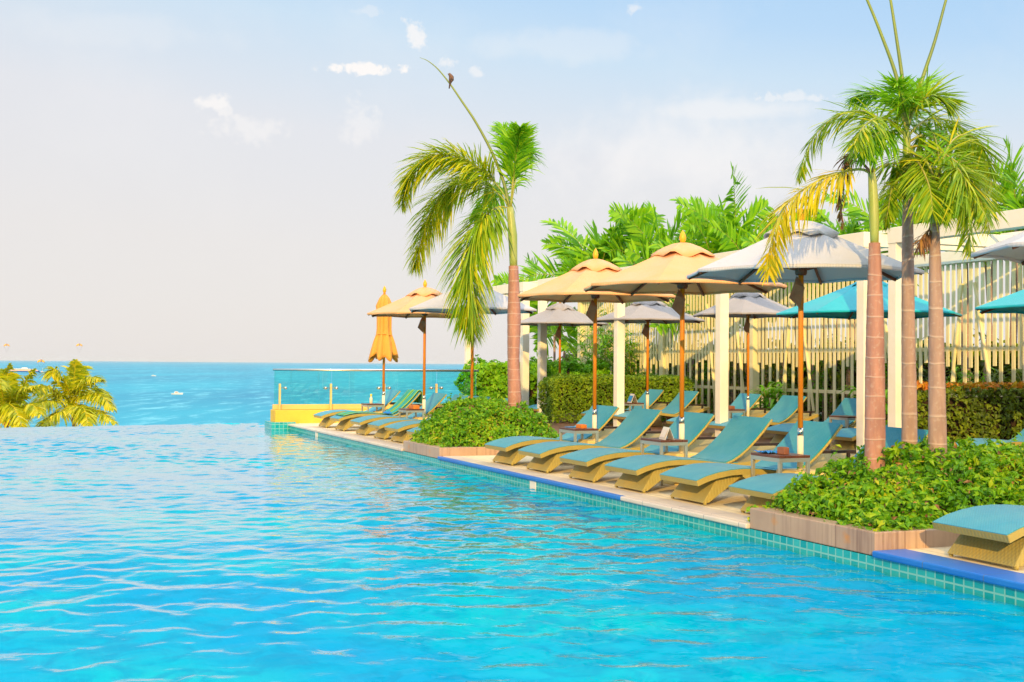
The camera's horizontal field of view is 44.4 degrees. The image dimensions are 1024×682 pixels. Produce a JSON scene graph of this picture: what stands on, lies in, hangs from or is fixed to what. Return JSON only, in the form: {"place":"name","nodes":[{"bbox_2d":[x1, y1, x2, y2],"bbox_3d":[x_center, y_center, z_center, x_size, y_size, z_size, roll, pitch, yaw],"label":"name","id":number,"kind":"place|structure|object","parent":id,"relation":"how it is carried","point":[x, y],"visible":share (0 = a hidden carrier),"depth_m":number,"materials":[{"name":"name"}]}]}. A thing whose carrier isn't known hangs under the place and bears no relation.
{"place":"outdoors","nodes":[
{"label":"outdoors","id":0,"kind":"place"},
{"bbox_2d":[0,363,48,427],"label":"coconut palm","id":1,"kind":"object","parent":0,"point":[14,394],"visible":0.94,"depth_m":81.48,"materials":[{"name":"yellow plant"}]},
{"bbox_2d":[26,359,118,426],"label":"coconut palm","id":2,"kind":"object","parent":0,"point":[75,383],"visible":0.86,"depth_m":87.69,"materials":[{"name":"yellow plant"}]},
{"bbox_2d":[0,360,463,427],"bbox_3d":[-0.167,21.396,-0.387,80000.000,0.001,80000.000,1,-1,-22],"label":"sea","id":3,"kind":"structure","parent":0,"point":[230,392],"depth_m":1105.91,"materials":[{"name":"liquid"}]},
{"bbox_2d":[10,368,39,371],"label":"ship","id":4,"kind":"object","parent":3,"relation":"on","point":[22,370],"visible":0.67,"depth_m":2179.89,"materials":[{"name":"white"}]},
{"bbox_2d":[0,423,1023,681],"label":"pool water","id":5,"kind":"structure","parent":0,"point":[206,553],"depth_m":8.73,"materials":[{"name":"blue liquid"}]},
{"bbox_2d":[0,0,1023,363],"label":"sky","id":6,"kind":"structure","parent":0,"point":[181,180],"materials":[{"name":"white"}]},
{"bbox_2d":[299,423,1023,572],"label":"terrace","id":7,"kind":"structure","parent":0,"point":[727,500],"depth_m":13.95,"materials":[{"name":"stone"}]},
{"bbox_2d":[265,409,434,430],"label":"wall","id":8,"kind":"structure","parent":7,"relation":"on","point":[281,419],"depth_m":28.67,"materials":[{"name":"paint"}]},
{"bbox_2d":[272,368,478,409],"bbox_3d":[-3.152,1.140,29.805,5.060,0.945,0.190,1,-1,-22],"label":"glass railing","id":9,"kind":"object","parent":8,"relation":"on","point":[279,406],"visible":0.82,"depth_m":29.39,"materials":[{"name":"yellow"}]},
{"bbox_2d":[313,389,408,427],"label":"sun lounger","id":10,"kind":"object","parent":7,"relation":"on","point":[390,397],"visible":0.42,"depth_m":27.18,"materials":[{"name":"fabric"}]},
{"bbox_2d":[361,403,383,412],"bbox_3d":[-2.978,1.599,26.770,0.360,0.525,0.500,1,-1,-22],"label":"side table","id":11,"kind":"object","parent":7,"relation":"on","point":[368,405],"visible":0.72,"depth_m":26.60,"materials":[{"name":"wood"}]},
{"bbox_2d":[329,392,421,430],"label":"sun lounger","id":12,"kind":"object","parent":7,"relation":"on","point":[344,424],"visible":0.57,"depth_m":25.74,"materials":[{"name":"wicker"}]},
{"bbox_2d":[336,389,422,415],"bbox_3d":[-2.777,1.274,26.123,1.689,0.532,0.782,1,-1,-22],"label":"beach towel","id":13,"kind":"object","parent":12,"relation":"on","point":[405,398],"visible":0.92,"depth_m":26.21,"materials":[{"name":"teal fabric"}]},
{"bbox_2d":[368,286,398,428],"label":"closed parasol","id":14,"kind":"object","parent":7,"relation":"on","point":[383,347],"visible":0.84,"depth_m":26.76,"materials":[{"name":"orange fabric"}]},
{"bbox_2d":[350,393,446,434],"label":"sun lounger","id":15,"kind":"object","parent":7,"relation":"on","point":[433,401],"visible":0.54,"depth_m":24.49,"materials":[{"name":"fabric"}]},
{"bbox_2d":[399,408,424,419],"bbox_3d":[-1.926,1.557,24.013,0.360,0.525,0.500,1,-1,-22],"label":"side table","id":16,"kind":"object","parent":7,"relation":"on","point":[408,410],"visible":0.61,"depth_m":23.83,"materials":[{"name":"wood"}]},
{"bbox_2d":[368,394,469,439],"bbox_3d":[-1.619,1.409,23.434,2.017,0.804,0.790,1,-1,-22],"label":"sun lounger","id":17,"kind":"object","parent":7,"relation":"on","point":[380,425],"visible":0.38,"depth_m":23.04,"materials":[{"name":"wicker"}]},
{"bbox_2d":[367,280,479,419],"bbox_3d":[-1.685,0.318,24.131,2.130,3.010,2.130,0,-1,-1],"label":"parasol","id":18,"kind":"object","parent":7,"relation":"on","point":[401,306],"visible":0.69,"depth_m":23.94,"materials":[{"name":"beige fabric"}]},
{"bbox_2d":[384,396,490,441],"bbox_3d":[-1.206,1.394,22.440,2.017,0.804,0.790,1,-1,-23],"label":"sun lounger","id":19,"kind":"object","parent":7,"relation":"on","point":[400,429],"visible":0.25,"depth_m":22.00,"materials":[{"name":"fabric"}]},
{"bbox_2d":[403,440,498,457],"bbox_3d":[-0.367,1.716,20.110,2.310,0.170,1.800,1,-1,-22],"label":"planter","id":20,"kind":"object","parent":7,"relation":"on","point":[425,449],"visible":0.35,"depth_m":19.11,"materials":[{"name":"stone"}]},
{"bbox_2d":[391,58,547,408],"bbox_3d":[-0.743,-1.478,20.572,2.823,6.289,2.608,1,-1,-42],"label":"palm tree","id":21,"kind":"object","parent":20,"relation":"on","point":[515,144],"visible":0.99,"depth_m":20.23,"materials":[{"name":"green plant"}]},
{"bbox_2d":[410,389,558,447],"bbox_3d":[-0.436,1.356,20.168,2.212,1.169,1.984,1,-1,-22],"label":"shrub","id":22,"kind":"object","parent":20,"relation":"in","point":[480,421],"visible":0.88,"depth_m":19.75,"materials":[{"name":"green plant"}]},
{"bbox_2d":[406,398,507,434],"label":"sun lounger","id":23,"kind":"object","parent":7,"relation":"on","point":[410,431],"visible":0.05,"depth_m":20.99,"materials":[{"name":"fabric"}]},
{"bbox_2d":[409,282,536,398],"bbox_3d":[-0.695,0.285,21.889,2.186,3.010,2.186,0,-1,-3],"label":"parasol","id":24,"kind":"object","parent":7,"relation":"on","point":[434,305],"visible":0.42,"depth_m":21.49,"materials":[{"name":"beige fabric"}]},
{"bbox_2d":[453,354,610,415],"bbox_3d":[0.639,1.210,33.251,4.417,1.692,1.522,1,-1,-22],"label":"hedge","id":25,"kind":"object","parent":7,"relation":"on","point":[491,376],"visible":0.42,"depth_m":32.52,"materials":[{"name":"green plant"}]},
{"bbox_2d":[484,405,618,465],"bbox_3d":[0.685,1.325,17.838,2.017,0.804,0.790,1,-1,-23],"label":"sun lounger","id":26,"kind":"object","parent":7,"relation":"on","point":[508,448],"visible":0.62,"depth_m":17.69,"materials":[{"name":"fabric"}]},
{"bbox_2d":[559,427,598,467],"bbox_3d":[0.915,1.456,17.235,0.360,0.525,0.500,1,-1,-22],"label":"side table","id":27,"kind":"object","parent":7,"relation":"on","point":[575,431],"visible":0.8,"depth_m":17.06,"materials":[{"name":"wood"}]},
{"bbox_2d":[518,408,661,472],"bbox_3d":[1.153,1.308,16.668,2.017,0.804,0.790,1,-1,-21],"label":"sun lounger","id":28,"kind":"object","parent":7,"relation":"on","point":[631,430],"visible":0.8,"depth_m":16.54,"materials":[{"name":"fabric"}]},
{"bbox_2d":[517,248,675,464],"bbox_3d":[1.147,0.218,17.349,2.130,3.010,2.130,0,-1,2],"label":"parasol","id":29,"kind":"object","parent":7,"relation":"on","point":[569,286],"visible":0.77,"depth_m":17.20,"materials":[{"name":"beige fabric"}]},
{"bbox_2d":[559,412,715,482],"bbox_3d":[1.658,1.290,15.442,2.017,0.804,0.790,1,-1,-22],"label":"sun lounger","id":30,"kind":"object","parent":7,"relation":"on","point":[590,463],"visible":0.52,"depth_m":15.29,"materials":[{"name":"fabric"}]},
{"bbox_2d":[640,437,687,485],"bbox_3d":[1.796,1.420,14.840,0.360,0.525,0.500,1,-1,-22],"label":"side table","id":31,"kind":"object","parent":7,"relation":"on","point":[666,443],"visible":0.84,"depth_m":14.67,"materials":[{"name":"wood"}]},
{"bbox_2d":[659,427,673,439],"bbox_3d":[1.817,1.084,14.746,0.115,0.145,0.242,1,-1,-10],"label":"tent card","id":32,"kind":"object","parent":31,"relation":"on","point":[666,432],"visible":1,"depth_m":14.71,"materials":[{"name":"white paper"}]},
{"bbox_2d":[584,230,786,484],"bbox_3d":[2.028,0.181,14.954,2.280,3.010,2.280,0,-1,-2],"label":"parasol","id":33,"kind":"object","parent":7,"relation":"on","point":[668,269],"visible":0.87,"depth_m":14.79,"materials":[{"name":"beige fabric"}]},
{"bbox_2d":[604,415,778,492],"bbox_3d":[2.127,1.273,14.308,2.017,0.804,0.790,1,-1,-22],"label":"sun lounger","id":34,"kind":"object","parent":7,"relation":"on","point":[735,440],"visible":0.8,"depth_m":14.19,"materials":[{"name":"fabric"}]},
{"bbox_2d":[659,420,855,504],"bbox_3d":[2.620,1.256,13.164,2.017,0.804,0.790,1,-1,-22],"label":"sun lounger","id":35,"kind":"object","parent":7,"relation":"on","point":[704,483],"visible":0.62,"depth_m":13.02,"materials":[{"name":"fabric"}]},
{"bbox_2d":[751,452,809,476],"bbox_3d":[2.665,1.384,12.473,0.360,0.525,0.500,1,-1,-22],"label":"side table","id":36,"kind":"object","parent":7,"relation":"on","point":[780,459],"visible":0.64,"depth_m":12.31,"materials":[{"name":"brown wood"}]},
{"bbox_2d":[777,447,788,454],"bbox_3d":[2.680,1.083,12.397,0.070,0.074,0.100,1,-1,-34],"label":"wooden box","id":37,"kind":"object","parent":36,"relation":"on","point":[783,450],"visible":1,"depth_m":12.37,"materials":[{"name":"brown wood"}]},
{"bbox_2d":[544,417,1019,488],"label":"timber deck","id":38,"kind":"structure","parent":7,"relation":"on","point":[764,438],"depth_m":26.58,"materials":[{"name":"brown wood"}]},
{"bbox_2d":[465,281,537,406],"bbox_3d":[1.125,0.263,34.797,3.630,3.550,4.730,1,-1,-22],"label":"pergola","id":39,"kind":"object","parent":38,"relation":"on","point":[524,345],"visible":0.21,"depth_m":32.17,"materials":[{"name":"white paint"}]},
{"bbox_2d":[521,302,607,419],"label":"parasol","id":40,"kind":"object","parent":38,"relation":"on","point":[559,314],"visible":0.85,"depth_m":30.41,"materials":[{"name":"grey fabric"}]},
{"bbox_2d":[571,328,625,374],"bbox_3d":[2.354,0.826,34.045,1.605,2.381,1.509,0,-1,19],"label":"leafy plant","id":41,"kind":"object","parent":38,"relation":"on","point":[600,351],"visible":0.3,"depth_m":33.85,"materials":[{"name":"green plant"}]},
{"bbox_2d":[537,371,694,422],"bbox_3d":[2.533,1.345,30.132,3.916,1.244,1.124,1,-1,-22],"label":"hedge","id":42,"kind":"object","parent":38,"relation":"on","point":[570,395],"visible":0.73,"depth_m":29.49,"materials":[{"name":"green plant"}]},
{"bbox_2d":[581,389,669,415],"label":"sun lounger","id":43,"kind":"object","parent":38,"relation":"on","point":[655,395],"visible":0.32,"depth_m":28.87,"materials":[{"name":"fabric"}]},
{"bbox_2d":[606,323,649,374],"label":"leafy plant","id":44,"kind":"object","parent":38,"relation":"on","point":[631,367],"visible":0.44,"depth_m":33.84,"materials":[{"name":"green plant"}]},
{"bbox_2d":[624,402,643,410],"bbox_3d":[2.664,1.634,27.963,0.360,0.525,0.500,1,-1,-22],"label":"side table","id":45,"kind":"object","parent":38,"relation":"on","point":[632,404],"visible":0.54,"depth_m":27.76,"materials":[{"name":"wood"}]},
{"bbox_2d":[627,394,637,402],"bbox_3d":[2.676,1.272,27.865,0.157,0.198,0.330,1,-1,-10],"label":"tent card","id":46,"kind":"object","parent":45,"relation":"on","point":[632,397],"visible":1,"depth_m":27.82,"materials":[{"name":"white paper"}]},
{"bbox_2d":[597,301,704,425],"bbox_3d":[3.043,0.393,28.138,2.445,3.020,2.445,1,-1,-42],"label":"parasol","id":47,"kind":"object","parent":38,"relation":"on","point":[648,312],"visible":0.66,"depth_m":27.74,"materials":[{"name":"grey fabric"}]},
{"bbox_2d":[612,391,709,421],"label":"sun lounger","id":48,"kind":"object","parent":38,"relation":"on","point":[670,410],"visible":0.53,"depth_m":27.39,"materials":[{"name":"fabric"}]},
{"bbox_2d":[666,393,768,423],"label":"sun lounger","id":49,"kind":"object","parent":38,"relation":"on","point":[740,402],"visible":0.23,"depth_m":25.20,"materials":[{"name":"fabric"}]},
{"bbox_2d":[728,409,744,418],"bbox_3d":[4.236,1.581,24.338,0.360,0.525,0.500,1,-1,-22],"label":"side table","id":50,"kind":"object","parent":38,"relation":"on","point":[730,411],"visible":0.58,"depth_m":24.10,"materials":[{"name":"wood"}]},
{"bbox_2d":[693,293,790,435],"bbox_3d":[4.615,0.339,24.514,2.001,3.020,2.001,0,-1,40],"label":"parasol","id":51,"kind":"object","parent":38,"relation":"on","point":[747,306],"visible":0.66,"depth_m":24.21,"materials":[{"name":"grey fabric"}]},
{"bbox_2d":[708,395,818,436],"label":"sun lounger","id":52,"kind":"object","parent":38,"relation":"on","point":[784,409],"visible":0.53,"depth_m":23.74,"materials":[{"name":"fabric"}]},
{"bbox_2d":[745,381,787,410],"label":"leafy plant","id":53,"kind":"object","parent":38,"relation":"on","point":[765,401],"visible":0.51,"depth_m":27.05,"materials":[{"name":"green plant"}]},
{"bbox_2d":[537,230,999,451],"bbox_3d":[4.723,0.133,26.081,3.630,3.550,13.110,1,-1,-22],"label":"pergola","id":54,"kind":"object","parent":38,"relation":"on","point":[950,257],"visible":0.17,"depth_m":23.41,"materials":[{"name":"white paint"}]},
{"bbox_2d":[577,260,1023,421],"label":"slat fence","id":55,"kind":"object","parent":38,"relation":"on","point":[694,344],"visible":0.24,"depth_m":26.55,"materials":[{"name":"paint"}]},
{"bbox_2d":[764,398,855,442],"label":"sun lounger","id":56,"kind":"object","parent":38,"relation":"on","point":[846,406],"visible":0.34,"depth_m":21.97,"materials":[{"name":"fabric"}]},
{"bbox_2d":[829,415,855,445],"bbox_3d":[5.708,1.539,21.376,0.360,0.525,0.500,1,-1,-22],"label":"side table","id":57,"kind":"object","parent":38,"relation":"on","point":[846,418],"visible":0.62,"depth_m":21.27,"materials":[{"name":"metal"}]},
{"bbox_2d":[829,424,887,449],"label":"sun lounger","id":58,"kind":"object","parent":38,"relation":"on","point":[845,438],"visible":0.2,"depth_m":20.04,"materials":[{"name":"fabric"}]},
{"bbox_2d":[831,385,887,425],"bbox_3d":[6.899,1.380,23.814,1.213,1.174,1.569,1,-1,-34],"label":"leafy plant","id":59,"kind":"object","parent":38,"relation":"on","point":[886,404],"visible":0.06,"depth_m":23.74,"materials":[{"name":"green plant"}]},
{"bbox_2d":[776,281,961,427],"bbox_3d":[6.133,0.288,21.571,2.925,3.040,2.925,0,-1,25],"label":"parasol","id":60,"kind":"object","parent":38,"relation":"on","point":[840,303],"visible":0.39,"depth_m":21.13,"materials":[{"name":"teal fabric"}]},
{"bbox_2d":[887,208,1023,427],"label":"pergola","id":61,"kind":"object","parent":38,"relation":"on","point":[1014,218],"visible":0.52,"depth_m":18.86,"materials":[{"name":"white paint"}]},
{"bbox_2d":[917,379,1023,449],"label":"hedge","id":62,"kind":"object","parent":38,"relation":"on","point":[983,415],"visible":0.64,"depth_m":19.80,"materials":[{"name":"green plant"}]},
{"bbox_2d":[956,429,1023,445],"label":"sun lounger","id":63,"kind":"object","parent":38,"relation":"on","point":[978,441],"visible":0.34,"depth_m":17.49,"materials":[{"name":"fabric"}]},
{"bbox_2d":[686,208,923,475],"bbox_3d":[2.897,0.145,12.587,2.186,3.010,2.186,0,-1,1],"label":"parasol","id":64,"kind":"object","parent":7,"relation":"on","point":[821,253],"visible":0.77,"depth_m":12.36,"materials":[{"name":"grey fabric"}]},
{"bbox_2d":[728,427,927,512],"bbox_3d":[3.132,1.238,11.934,2.017,0.804,0.790,1,-1,-21],"label":"sun lounger","id":65,"kind":"object","parent":7,"relation":"on","point":[760,490],"visible":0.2,"depth_m":11.77,"materials":[{"name":"fabric"}]},
{"bbox_2d":[750,506,959,554],"bbox_3d":[4.444,1.586,11.143,4.360,0.180,1.710,1,-1,-22],"label":"planter","id":66,"kind":"object","parent":7,"relation":"on","point":[832,533],"visible":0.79,"depth_m":9.90,"materials":[{"name":"stone"}]},
{"bbox_2d":[751,96,954,476],"bbox_3d":[3.133,-0.334,11.343,2.315,3.728,0.934,1,-1,-22],"label":"palm tree","id":67,"kind":"object","parent":66,"relation":"on","point":[875,433],"visible":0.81,"depth_m":11.09,"materials":[{"name":"plant"}]},
{"bbox_2d":[746,432,1023,535],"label":"shrub","id":68,"kind":"object","parent":66,"relation":"in","point":[916,486],"visible":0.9,"depth_m":10.61,"materials":[{"name":"green plant"}]},
{"bbox_2d":[830,0,1000,454],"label":"palm tree","id":69,"kind":"object","parent":66,"relation":"on","point":[867,145],"visible":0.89,"depth_m":11.35,"materials":[{"name":"green plant"}]},
{"bbox_2d":[872,116,1015,462],"bbox_3d":[4.204,-0.267,11.441,1.747,3.613,1.607,1,-1,-22],"label":"palm tree","id":70,"kind":"object","parent":66,"relation":"on","point":[937,428],"visible":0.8,"depth_m":11.06,"materials":[{"name":"green plant"}]},
{"bbox_2d":[932,504,1023,569],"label":"sun lounger","id":71,"kind":"object","parent":7,"relation":"on","point":[992,533],"visible":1,"depth_m":8.96,"materials":[{"name":"fabric"}]},
{"bbox_2d":[971,231,1023,265],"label":"parasol","id":72,"kind":"object","parent":7,"relation":"on","point":[1011,248],"visible":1,"depth_m":10.24,"materials":[{"name":"white fabric"}]},
{"bbox_2d":[975,289,1023,313],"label":"parasol","id":73,"kind":"object","parent":7,"relation":"on","point":[1012,303],"visible":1,"depth_m":17.12,"materials":[{"name":"teal fabric"}]},
{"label":"pool floor","id":74,"kind":"structure","parent":0,"visible":0},
{"bbox_2d":[289,426,1023,607],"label":"pool wall","id":75,"kind":"structure","parent":74,"relation":"on","point":[935,578],"depth_m":10.97,"materials":[{"name":"tile"}]},
{"bbox_2d":[288,423,750,528],"bbox_3d":[-1.311,1.769,19.820,0.255,0.049,18.715,1,-1,-22],"label":"pool coping","id":76,"kind":"object","parent":75,"relation":"on","point":[726,514],"visible":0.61,"depth_m":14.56,"materials":[{"name":"stone"}]},
{"bbox_2d":[437,456,1023,590],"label":"blue coping","id":77,"kind":"object","parent":75,"relation":"on","point":[987,574],"visible":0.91,"depth_m":9.04,"materials":[{"name":"tile"}]},
{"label":"garden ground","id":78,"kind":"structure","parent":0,"visible":0},
{"bbox_2d":[490,253,605,360],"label":"areca palm","id":79,"kind":"object","parent":78,"relation":"on","point":[566,346],"visible":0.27,"depth_m":42.09,"materials":[{"name":"green plant"}]},
{"bbox_2d":[518,203,655,356],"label":"areca palm","id":80,"kind":"object","parent":78,"relation":"on","point":[569,259],"visible":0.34,"depth_m":38.42,"materials":[{"name":"green plant"}]},
{"bbox_2d":[569,305,612,366],"bbox_3d":[2.306,0.503,35.171,1.512,3.064,1.522,-1,-1,43],"label":"leafy plant","id":81,"kind":"object","parent":78,"relation":"on","point":[602,330],"visible":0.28,"depth_m":35.12,"materials":[{"name":"green plant"}]},
{"bbox_2d":[557,246,652,381],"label":"areca palm","id":82,"kind":"object","parent":78,"relation":"on","point":[610,306],"depth_m":41.73,"materials":[{"name":"green plant"}]},
{"bbox_2d":[612,235,701,388],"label":"areca palm","id":83,"kind":"object","parent":78,"relation":"on","point":[629,255],"visible":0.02,"depth_m":35.29,"materials":[{"name":"green plant"}]},
{"bbox_2d":[574,199,740,371],"bbox_3d":[4.246,-1.230,38.173,4.200,6.674,3.757,1,-1,-31],"label":"areca palm","id":84,"kind":"object","parent":78,"relation":"on","point":[652,235],"visible":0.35,"depth_m":37.92,"materials":[{"name":"green plant"}]},
{"bbox_2d":[686,359,713,412],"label":"leafy plant","id":85,"kind":"object","parent":78,"relation":"on","point":[705,383],"visible":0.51,"depth_m":32.41,"materials":[{"name":"green plant"}]},
{"bbox_2d":[648,232,763,414],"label":"areca palm","id":86,"kind":"object","parent":78,"relation":"on","point":[660,329],"visible":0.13,"depth_m":32.00,"materials":[{"name":"green plant"}]},
{"bbox_2d":[651,163,781,404],"bbox_3d":[5.892,-1.205,32.520,3.964,6.445,3.928,0,-1,41],"label":"areca palm","id":87,"kind":"object","parent":78,"relation":"on","point":[699,212],"visible":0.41,"depth_m":32.31,"materials":[{"name":"green plant"}]},
{"bbox_2d":[692,213,749,393],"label":"areca palm","id":88,"kind":"object","parent":78,"relation":"on","point":[704,234],"visible":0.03,"depth_m":33.08,"materials":[{"name":"green plant"}]},
{"bbox_2d":[710,363,737,413],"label":"leafy plant","id":89,"kind":"object","parent":78,"relation":"on","point":[712,410],"visible":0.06,"depth_m":31.72,"materials":[{"name":"green plant"}]},
{"bbox_2d":[729,336,746,396],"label":"leafy plant","id":90,"kind":"object","parent":78,"relation":"on","point":[738,377],"visible":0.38,"depth_m":31.24,"materials":[{"name":"green plant"}]},
{"bbox_2d":[707,209,826,386],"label":"areca palm","id":91,"kind":"object","parent":78,"relation":"on","point":[727,245],"visible":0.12,"depth_m":29.46,"materials":[{"name":"green plant"}]},
{"bbox_2d":[759,356,789,407],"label":"leafy plant","id":92,"kind":"object","parent":78,"relation":"on","point":[765,382],"visible":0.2,"depth_m":29.51,"materials":[{"name":"green plant"}]},
{"bbox_2d":[761,355,804,398],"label":"leafy plant","id":93,"kind":"object","parent":78,"relation":"on","point":[780,368],"visible":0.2,"depth_m":28.83,"materials":[{"name":"green plant"}]},
{"bbox_2d":[749,229,820,420],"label":"areca palm","id":94,"kind":"object","parent":78,"relation":"on","point":[806,393],"visible":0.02,"depth_m":31.29,"materials":[{"name":"green plant"}]},
{"bbox_2d":[562,329,1022,419],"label":"fence","id":95,"kind":"object","parent":78,"relation":"on","point":[924,366],"visible":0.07,"depth_m":30.36,"materials":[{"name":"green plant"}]},
{"bbox_2d":[740,221,887,421],"bbox_3d":[7.144,-0.373,28.994,3.272,4.676,3.327,1,-1,-22],"label":"areca palm","id":96,"kind":"object","parent":78,"relation":"on","point":[753,239],"visible":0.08,"depth_m":28.84,"materials":[{"name":"green plant"}]},
{"bbox_2d":[795,336,836,413],"bbox_3d":[6.977,0.902,28.256,1.404,2.090,1.239,1,-1,-22],"label":"leafy plant","id":97,"kind":"object","parent":78,"relation":"on","point":[820,388],"visible":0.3,"depth_m":28.20,"materials":[{"name":"green plant"}]},
{"bbox_2d":[813,330,855,416],"bbox_3d":[7.156,0.842,27.473,1.302,2.184,1.016,1,-1,-22],"label":"leafy plant","id":98,"kind":"object","parent":78,"relation":"on","point":[829,370],"visible":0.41,"depth_m":27.49,"materials":[{"name":"green plant"}]},
{"bbox_2d":[800,186,918,402],"bbox_3d":[8.144,-0.823,29.637,3.332,5.612,3.316,-1,-1,44],"label":"areca palm","id":99,"kind":"object","parent":78,"relation":"on","point":[848,381],"visible":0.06,"depth_m":29.80,"materials":[{"name":"green plant"}]},
{"bbox_2d":[885,355,887,420],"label":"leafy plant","id":100,"kind":"object","parent":78,"relation":"on","point":[886,375],"visible":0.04,"depth_m":26.16,"materials":[{"name":"green plant"}]},
{"bbox_2d":[820,189,982,422],"bbox_3d":[8.197,-0.720,27.269,3.459,5.322,3.284,1,-1,-22],"label":"areca palm","id":101,"kind":"object","parent":78,"relation":"on","point":[855,213],"visible":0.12,"depth_m":26.93,"materials":[{"name":"green plant"}]},
{"bbox_2d":[913,186,1023,390],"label":"areca palm","id":102,"kind":"object","parent":78,"relation":"on","point":[1005,193],"visible":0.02,"depth_m":25.26,"materials":[{"name":"green plant"}]},
{"bbox_2d":[946,360,992,394],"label":"leafy plant","id":103,"kind":"object","parent":78,"relation":"on","point":[961,375],"visible":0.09,"depth_m":23.89,"materials":[{"name":"green plant"}]},
{"bbox_2d":[916,135,1023,395],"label":"areca palm","id":104,"kind":"object","parent":78,"relation":"on","point":[1014,175],"visible":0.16,"depth_m":25.43,"materials":[{"name":"green plant"}]},
{"bbox_2d":[956,368,1011,395],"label":"leafy plant","id":105,"kind":"object","parent":78,"relation":"on","point":[993,379],"visible":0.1,"depth_m":23.14,"materials":[{"name":"green plant"}]},
{"bbox_2d":[951,168,1023,367],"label":"areca palm","id":106,"kind":"object","parent":78,"relation":"on","point":[1013,199],"visible":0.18,"depth_m":23.56,"materials":[{"name":"green plant"}]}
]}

